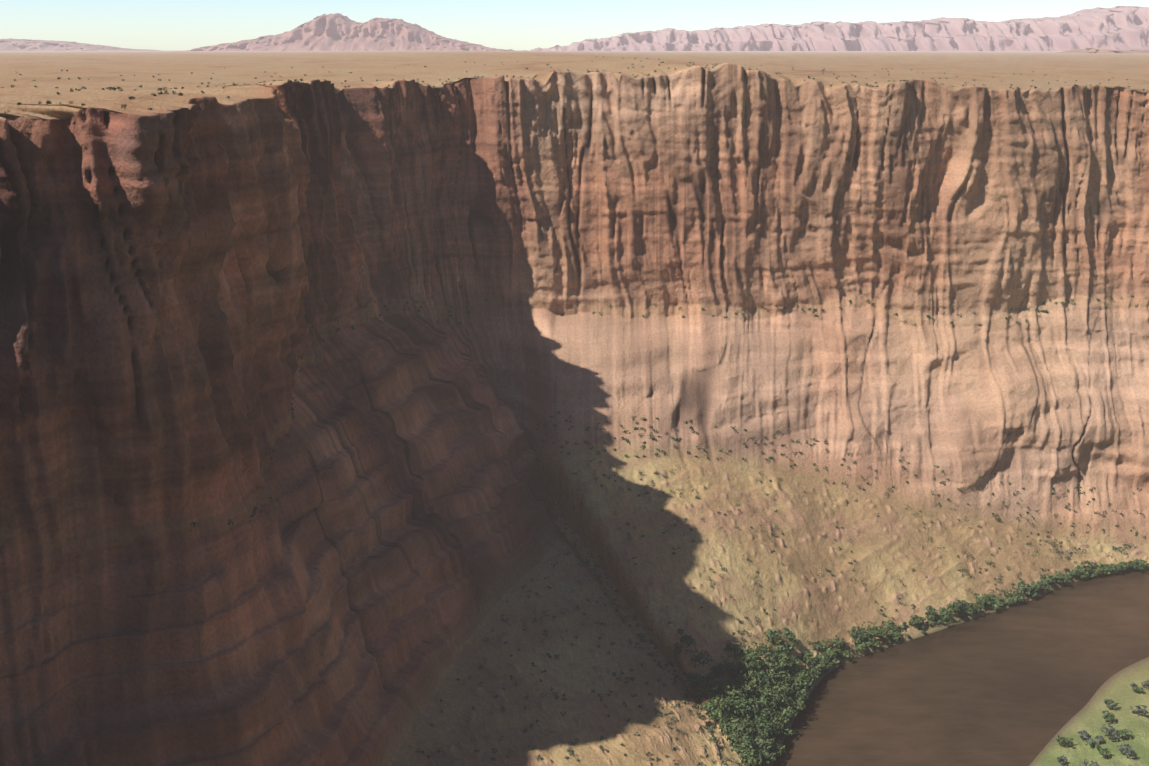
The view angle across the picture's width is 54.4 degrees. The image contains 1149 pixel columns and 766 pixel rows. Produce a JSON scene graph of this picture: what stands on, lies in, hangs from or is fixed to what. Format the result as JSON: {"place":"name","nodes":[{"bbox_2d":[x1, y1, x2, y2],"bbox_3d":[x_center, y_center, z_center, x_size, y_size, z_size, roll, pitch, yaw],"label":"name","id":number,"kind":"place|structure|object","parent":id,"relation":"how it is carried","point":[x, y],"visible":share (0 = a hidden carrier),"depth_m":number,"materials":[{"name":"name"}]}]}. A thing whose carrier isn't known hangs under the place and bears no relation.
{"place":"outdoors","nodes":[
{"label":"outdoors","id":0,"kind":"place"},
{"bbox_2d":[0,38,161,50],"bbox_3d":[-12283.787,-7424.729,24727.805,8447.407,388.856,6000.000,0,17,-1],"label":"distant hills","id":1,"kind":"structure","parent":0,"point":[10,44],"depth_m":23999.85,"materials":[{"name":"stone"}]},
{"bbox_2d":[187,13,526,50],"bbox_3d":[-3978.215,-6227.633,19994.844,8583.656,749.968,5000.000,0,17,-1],"label":"distant mountain","id":2,"kind":"structure","parent":0,"point":[334,32],"depth_m":19161.71,"materials":[{"name":"stone"}]},
{"bbox_2d":[0,50,1148,765],"bbox_3d":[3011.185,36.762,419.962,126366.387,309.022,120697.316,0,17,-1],"label":"terrain","id":3,"kind":"structure","parent":0,"point":[190,276],"depth_m":604.12,"materials":[{"name":"stone"}]},
{"bbox_2d":[1,56,1148,765],"bbox_3d":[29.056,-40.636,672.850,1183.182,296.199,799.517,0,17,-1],"label":"desert shrubs","id":4,"kind":"object","parent":3,"relation":"on","point":[687,694],"visible":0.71,"depth_m":596.35,"materials":[{"name":"green plant"}]},
{"bbox_2d":[673,559,1148,765],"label":"riverbank trees","id":5,"kind":"object","parent":3,"relation":"on","point":[774,701],"visible":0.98,"depth_m":526.42,"materials":[{"name":"green plant"}]},
{"bbox_2d":[1056,680,1148,765],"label":"bushes","id":6,"kind":"object","parent":3,"relation":"on","point":[1091,742],"visible":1,"depth_m":505.82,"materials":[{"name":"green plant"}]},
{"bbox_2d":[0,0,1148,50],"label":"sky","id":7,"kind":"structure","parent":0,"point":[164,25],"materials":[{"name":"white"}]},
{"bbox_2d":[517,6,1148,50],"bbox_3d":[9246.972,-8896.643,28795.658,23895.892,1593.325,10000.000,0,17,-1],"label":"mountain range","id":8,"kind":"structure","parent":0,"point":[1124,28],"depth_m":27352.85,"materials":[{"name":"stone"}]},
{"bbox_2d":[773,569,1148,765],"bbox_3d":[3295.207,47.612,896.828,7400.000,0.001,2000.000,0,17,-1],"label":"river water","id":9,"kind":"structure","parent":0,"point":[1020,684],"depth_m":553.46,"materials":[{"name":"brown liquid"}]},
{"bbox_2d":[1056,48,1148,52],"bbox_3d":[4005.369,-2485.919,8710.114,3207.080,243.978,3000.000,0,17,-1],"label":"hills","id":10,"kind":"structure","parent":0,"point":[1090,50],"depth_m":8585.42,"materials":[{"name":"stone"}]}
]}

